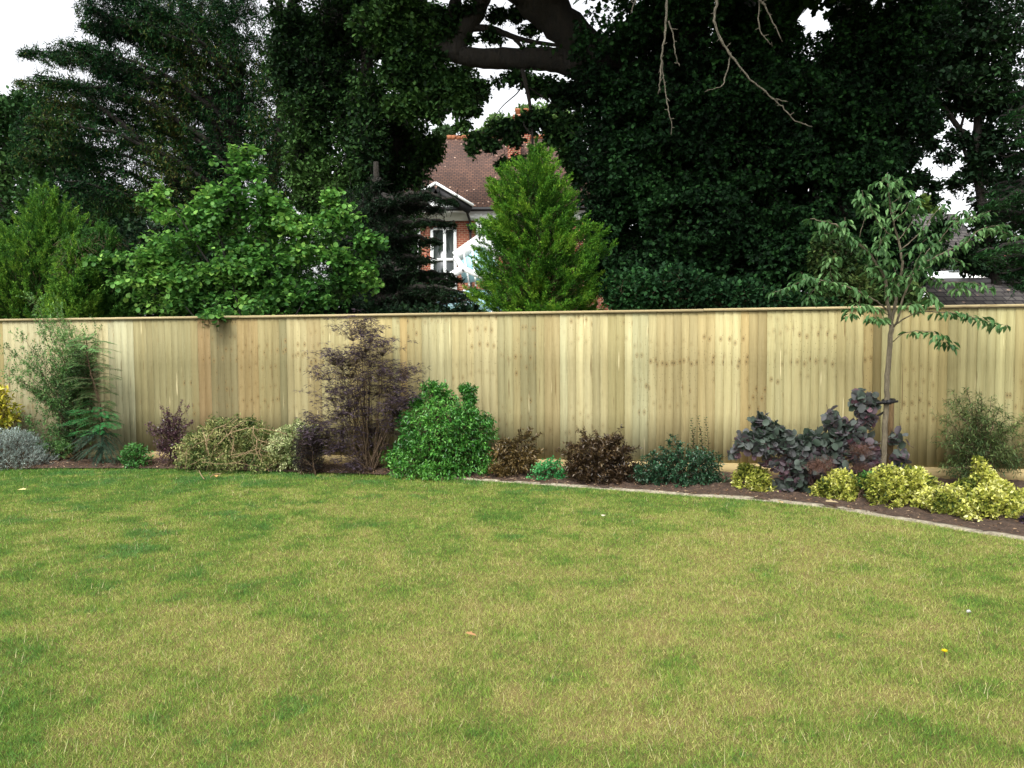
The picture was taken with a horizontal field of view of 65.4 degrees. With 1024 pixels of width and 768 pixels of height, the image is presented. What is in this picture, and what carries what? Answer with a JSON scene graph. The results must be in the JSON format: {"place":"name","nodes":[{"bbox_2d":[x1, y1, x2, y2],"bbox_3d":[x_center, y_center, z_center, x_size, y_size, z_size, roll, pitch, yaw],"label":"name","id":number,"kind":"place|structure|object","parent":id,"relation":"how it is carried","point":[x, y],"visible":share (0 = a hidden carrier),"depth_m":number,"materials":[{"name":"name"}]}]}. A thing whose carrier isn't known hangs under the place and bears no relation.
{"place":"outdoors","nodes":[
{"label":"outdoors","id":0,"kind":"place"},
{"bbox_2d":[405,108,611,309],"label":"brick house","id":1,"kind":"structure","parent":0,"point":[457,168],"depth_m":34.09,"materials":[{"name":"ceramic"}]},
{"bbox_2d":[430,228,456,289],"bbox_3d":[-2.883,-4.549,33.761,1.099,4.141,0.098,0,3,0],"label":"window","id":2,"kind":"structure","parent":1,"relation":"in","point":[444,257],"depth_m":33.69,"materials":[{"name":"white paint"}]},
{"bbox_2d":[476,220,496,261],"bbox_3d":[-1.093,-6.020,33.658,0.944,1.749,0.159,0,3,0],"label":"window","id":3,"kind":"structure","parent":1,"relation":"in","point":[479,225],"depth_m":33.63,"materials":[{"name":"white paint"}]},
{"bbox_2d":[0,467,1023,767],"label":"lawn","id":4,"kind":"structure","parent":0,"point":[518,690],"depth_m":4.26,"materials":[{"name":"green plant"}]},
{"bbox_2d":[0,456,1023,535],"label":"soil","id":5,"kind":"structure","parent":0,"point":[800,496],"depth_m":8.54,"materials":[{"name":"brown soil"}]},
{"bbox_2d":[0,384,25,458],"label":"variegated shrub","id":6,"kind":"object","parent":5,"relation":"on","point":[7,417],"visible":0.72,"depth_m":11.01,"materials":[{"name":"yellow plant"}]},
{"bbox_2d":[0,427,59,469],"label":"silver shrub","id":7,"kind":"object","parent":5,"relation":"on","point":[19,445],"visible":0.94,"depth_m":10.62,"materials":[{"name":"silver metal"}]},
{"bbox_2d":[0,291,102,460],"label":"arching shrub","id":8,"kind":"object","parent":5,"relation":"on","point":[66,398],"visible":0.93,"depth_m":10.87,"materials":[{"name":"green plant"}]},
{"bbox_2d":[56,334,126,466],"bbox_3d":[-5.606,0.278,10.575,1.019,1.876,0.513,0,3,0],"label":"fern leaved sapling","id":9,"kind":"object","parent":5,"relation":"on","point":[106,445],"visible":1,"depth_m":10.60,"materials":[{"name":"green plant"}]},
{"bbox_2d":[116,441,153,468],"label":"green shrub","id":10,"kind":"object","parent":5,"relation":"on","point":[136,457],"visible":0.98,"depth_m":10.43,"materials":[{"name":"green plant"}]},
{"bbox_2d":[145,399,192,468],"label":"purple shrub","id":11,"kind":"object","parent":5,"relation":"on","point":[169,428],"visible":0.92,"depth_m":10.41,"materials":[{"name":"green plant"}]},
{"bbox_2d":[169,412,303,474],"bbox_3d":[-3.459,0.767,10.278,1.863,0.832,1.138,0,3,0],"label":"variegated shrub","id":12,"kind":"object","parent":5,"relation":"on","point":[216,439],"visible":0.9,"depth_m":10.08,"materials":[{"name":"green plant"}]},
{"bbox_2d":[259,418,324,472],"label":"variegated shrub","id":13,"kind":"object","parent":5,"relation":"on","point":[288,440],"visible":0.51,"depth_m":9.96,"materials":[{"name":"green plant"}]},
{"bbox_2d":[291,428,328,474],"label":"dark dwarf shrub","id":14,"kind":"object","parent":5,"relation":"on","point":[308,455],"visible":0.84,"depth_m":9.79,"materials":[{"name":"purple plant"}]},
{"bbox_2d":[292,308,430,474],"bbox_3d":[-1.812,0.157,9.834,1.696,2.182,1.227,0,3,0],"label":"dark elder","id":15,"kind":"object","parent":5,"relation":"on","point":[369,464],"visible":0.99,"depth_m":9.79,"materials":[{"name":"purple plant"}]},
{"bbox_2d":[379,376,500,481],"bbox_3d":[-0.891,0.554,9.694,1.518,1.295,1.047,0,3,0],"label":"green evergreen shrub","id":16,"kind":"object","parent":5,"relation":"on","point":[434,453],"visible":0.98,"depth_m":9.49,"materials":[{"name":"green plant"}]},
{"bbox_2d":[487,426,543,477],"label":"brown shrub","id":17,"kind":"object","parent":5,"relation":"on","point":[510,455],"visible":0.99,"depth_m":9.37,"materials":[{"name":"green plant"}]},
{"bbox_2d":[526,455,567,480],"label":"green shrub","id":18,"kind":"object","parent":5,"relation":"on","point":[547,470],"visible":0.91,"depth_m":9.23,"materials":[{"name":"green plant"}]},
{"bbox_2d":[555,424,641,484],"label":"brown shrub","id":19,"kind":"object","parent":5,"relation":"on","point":[599,461],"visible":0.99,"depth_m":8.96,"materials":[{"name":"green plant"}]},
{"bbox_2d":[628,416,730,487],"bbox_3d":[1.863,0.787,8.828,1.078,0.811,0.612,-1,3,-19],"label":"dark green shrub","id":20,"kind":"object","parent":5,"relation":"on","point":[655,471],"visible":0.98,"depth_m":8.78,"materials":[{"name":"green plant"}]},
{"bbox_2d":[730,462,778,492],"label":"golden shrub","id":21,"kind":"object","parent":5,"relation":"on","point":[754,477],"visible":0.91,"depth_m":8.44,"materials":[{"name":"yellow plant"}]},
{"bbox_2d":[725,388,912,492],"bbox_3d":[3.201,0.655,8.242,1.963,1.212,0.664,0,3,0],"label":"smoke bush","id":22,"kind":"object","parent":5,"relation":"on","point":[810,457],"visible":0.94,"depth_m":8.30,"materials":[{"name":"purple plant"}]},
{"bbox_2d":[808,467,867,501],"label":"golden shrub","id":23,"kind":"object","parent":5,"relation":"on","point":[839,483],"visible":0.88,"depth_m":8.00,"materials":[{"name":"yellow plant"}]},
{"bbox_2d":[855,470,874,497],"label":"green shrub","id":24,"kind":"object","parent":5,"relation":"on","point":[861,492],"visible":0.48,"depth_m":7.87,"materials":[{"name":"green plant"}]},
{"bbox_2d":[887,403,893,463],"bbox_3d":[4.038,0.681,8.517,0.064,1.022,0.064,0,3,0],"label":"tree stake","id":25,"kind":"object","parent":5,"relation":"on","point":[890,426],"visible":0.25,"depth_m":8.48,"materials":[{"name":"brown wood"}]},
{"bbox_2d":[765,173,1023,467],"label":"cherry tree","id":26,"kind":"object","parent":5,"relation":"on","point":[881,274],"visible":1,"depth_m":8.09,"materials":[{"name":"green plant"}]},
{"bbox_2d":[875,398,897,404],"bbox_3d":[3.957,0.181,8.334,0.186,0.051,0.446,2,4,39],"label":"tree tie","id":27,"kind":"object","parent":26,"relation":"attached to","point":[890,401],"visible":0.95,"depth_m":8.22,"materials":[{"name":"black rubber"}]},
{"bbox_2d":[852,461,943,508],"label":"golden shrub","id":28,"kind":"object","parent":5,"relation":"on","point":[888,482],"visible":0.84,"depth_m":7.64,"materials":[{"name":"yellow plant"}]},
{"bbox_2d":[910,453,1023,521],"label":"golden shrub","id":29,"kind":"object","parent":5,"relation":"on","point":[980,489],"visible":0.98,"depth_m":7.11,"materials":[{"name":"yellow plant"}]},
{"bbox_2d":[926,387,1023,478],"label":"willowy shrub","id":30,"kind":"object","parent":5,"relation":"on","point":[987,448],"visible":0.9,"depth_m":8.61,"materials":[{"name":"green plant"}]},
{"bbox_2d":[1017,513,1023,523],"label":"dark purple plant","id":31,"kind":"object","parent":5,"relation":"on","point":[1021,517],"visible":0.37,"depth_m":6.84,"materials":[{"name":"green plant"}]},
{"bbox_2d":[0,0,1023,315],"label":"sky","id":32,"kind":"structure","parent":0,"point":[26,22],"materials":[{"name":"white"}]},
{"label":"ground","id":33,"kind":"structure","parent":0,"visible":0},
{"bbox_2d":[0,179,95,321],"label":"cypress","id":34,"kind":"object","parent":33,"relation":"on","point":[49,217],"visible":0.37,"depth_m":13.40,"materials":[{"name":"green plant"}]},
{"bbox_2d":[0,85,133,240],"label":"broadleaf tree","id":35,"kind":"object","parent":33,"relation":"on","point":[10,192],"visible":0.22,"depth_m":23.91,"materials":[{"name":"green plant"}]},
{"bbox_2d":[29,224,106,320],"bbox_3d":[-7.008,-0.768,12.643,1.088,3.561,1.034,-3,4,-38],"label":"cypress","id":36,"kind":"object","parent":33,"relation":"on","point":[73,276],"visible":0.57,"depth_m":12.47,"materials":[{"name":"green plant"}]},
{"bbox_2d":[41,215,146,317],"bbox_3d":[-6.907,-0.886,13.162,1.523,3.743,1.553,-3,4,-39],"label":"cypress","id":37,"kind":"object","parent":33,"relation":"on","point":[114,304],"visible":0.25,"depth_m":12.96,"materials":[{"name":"green plant"}]},
{"bbox_2d":[3,212,250,319],"bbox_3d":[-9.849,-1.439,17.388,8.578,4.554,3.496,0,3,0],"label":"tall hedge","id":38,"kind":"object","parent":33,"relation":"on","point":[128,235],"visible":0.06,"depth_m":16.73,"materials":[{"name":"green plant"}]},
{"bbox_2d":[3,0,329,279],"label":"yew tree","id":39,"kind":"object","parent":33,"relation":"on","point":[151,32],"visible":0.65,"depth_m":20.06,"materials":[{"name":"green plant"}]},
{"bbox_2d":[81,141,389,330],"bbox_3d":[-4.133,-1.291,12.164,4.048,4.679,2.819,2,3,33],"label":"hazel tree","id":40,"kind":"object","parent":33,"relation":"on","point":[250,265],"visible":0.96,"depth_m":11.95,"materials":[{"name":"green plant"}]},
{"bbox_2d":[161,294,489,316],"bbox_3d":[-2.767,-0.276,13.246,6.125,2.538,1.813,0,3,0],"label":"background shrub","id":41,"kind":"object","parent":33,"relation":"on","point":[404,308],"visible":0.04,"depth_m":12.97,"materials":[{"name":"green plant"}]},
{"bbox_2d":[260,0,492,307],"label":"ivy clad tree","id":42,"kind":"object","parent":33,"relation":"on","point":[320,70],"visible":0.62,"depth_m":17.26,"materials":[{"name":"green plant"}]},
{"bbox_2d":[322,161,477,311],"bbox_3d":[-2.122,-1.810,15.340,3.123,4.904,2.684,0,3,0],"label":"dark conifer","id":43,"kind":"object","parent":33,"relation":"on","point":[413,286],"visible":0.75,"depth_m":15.16,"materials":[{"name":"green plant"}]},
{"bbox_2d":[431,124,456,142],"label":"distant tree","id":44,"kind":"object","parent":33,"relation":"on","point":[444,129],"visible":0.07,"depth_m":46.89,"materials":[{"name":"green plant"}]},
{"bbox_2d":[448,236,500,311],"bbox_3d":[-1.354,-2.801,30.151,3.411,5.762,1.630,0,3,0],"label":"conservatory","id":45,"kind":"object","parent":33,"relation":"on","point":[463,261],"visible":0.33,"depth_m":30.46,"materials":[{"name":"white paint"}]},
{"bbox_2d":[0,304,1023,480],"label":"garden fence","id":46,"kind":"object","parent":33,"relation":"on","point":[650,380],"visible":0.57,"depth_m":9.87,"materials":[{"name":"brown wood"}]},
{"bbox_2d":[461,101,574,134],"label":"distant tree","id":47,"kind":"object","parent":33,"relation":"on","point":[521,107],"visible":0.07,"depth_m":50.76,"materials":[{"name":"green plant"}]},
{"bbox_2d":[461,135,618,311],"bbox_3d":[0.471,-1.564,13.242,2.611,4.982,2.330,0,3,0],"label":"golden cypress","id":48,"kind":"object","parent":33,"relation":"on","point":[536,211],"visible":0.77,"depth_m":12.69,"materials":[{"name":"green plant"}]},
{"bbox_2d":[344,0,893,248],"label":"oak tree","id":49,"kind":"object","parent":33,"relation":"on","point":[426,50],"visible":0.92,"depth_m":15.54,"materials":[{"name":"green plant"}]},
{"bbox_2d":[393,474,1023,540],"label":"lawn edging","id":50,"kind":"object","parent":33,"relation":"on","point":[867,512],"visible":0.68,"depth_m":7.88,"materials":[{"name":"concrete"}]},
{"bbox_2d":[596,259,844,311],"bbox_3d":[3.296,-0.489,12.574,3.936,2.940,1.071,0,3,0],"label":"laurel bush","id":51,"kind":"object","parent":33,"relation":"on","point":[680,286],"visible":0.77,"depth_m":12.32,"materials":[{"name":"green plant"}]},
{"bbox_2d":[562,0,971,311],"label":"ivy covered tree","id":52,"kind":"object","parent":33,"relation":"on","point":[856,89],"visible":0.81,"depth_m":14.38,"materials":[{"name":"green plant"}]},
{"bbox_2d":[805,228,938,309],"bbox_3d":[5.864,-0.794,12.990,2.235,3.463,1.193,0,3,0],"label":"background shrub","id":53,"kind":"object","parent":33,"relation":"on","point":[851,270],"visible":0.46,"depth_m":12.71,"materials":[{"name":"green plant"}]},
{"bbox_2d":[917,193,944,213],"bbox_3d":[15.223,-3.594,29.835,2.071,7.155,1.633,0,3,0],"label":"distant tree","id":54,"kind":"object","parent":33,"relation":"on","point":[926,205],"visible":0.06,"depth_m":29.35,"materials":[{"name":"green plant"}]},
{"bbox_2d":[870,0,1023,291],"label":"leaved tree","id":55,"kind":"object","parent":33,"relation":"on","point":[974,91],"visible":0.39,"depth_m":16.55,"materials":[{"name":"green plant"}]},
{"bbox_2d":[903,214,1009,308],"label":"outbuilding","id":56,"kind":"structure","parent":33,"relation":"on","point":[957,239],"depth_m":25.04,"materials":[{"name":"white paint"}]},
{"bbox_2d":[920,278,1023,307],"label":"garden building","id":57,"kind":"structure","parent":33,"relation":"on","point":[980,298],"depth_m":16.44,"materials":[{"name":"grey tile"}]},
{"bbox_2d":[970,73,1023,301],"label":"cedar","id":58,"kind":"object","parent":33,"relation":"on","point":[1008,195],"visible":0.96,"depth_m":12.77,"materials":[{"name":"green plant"}]}
]}

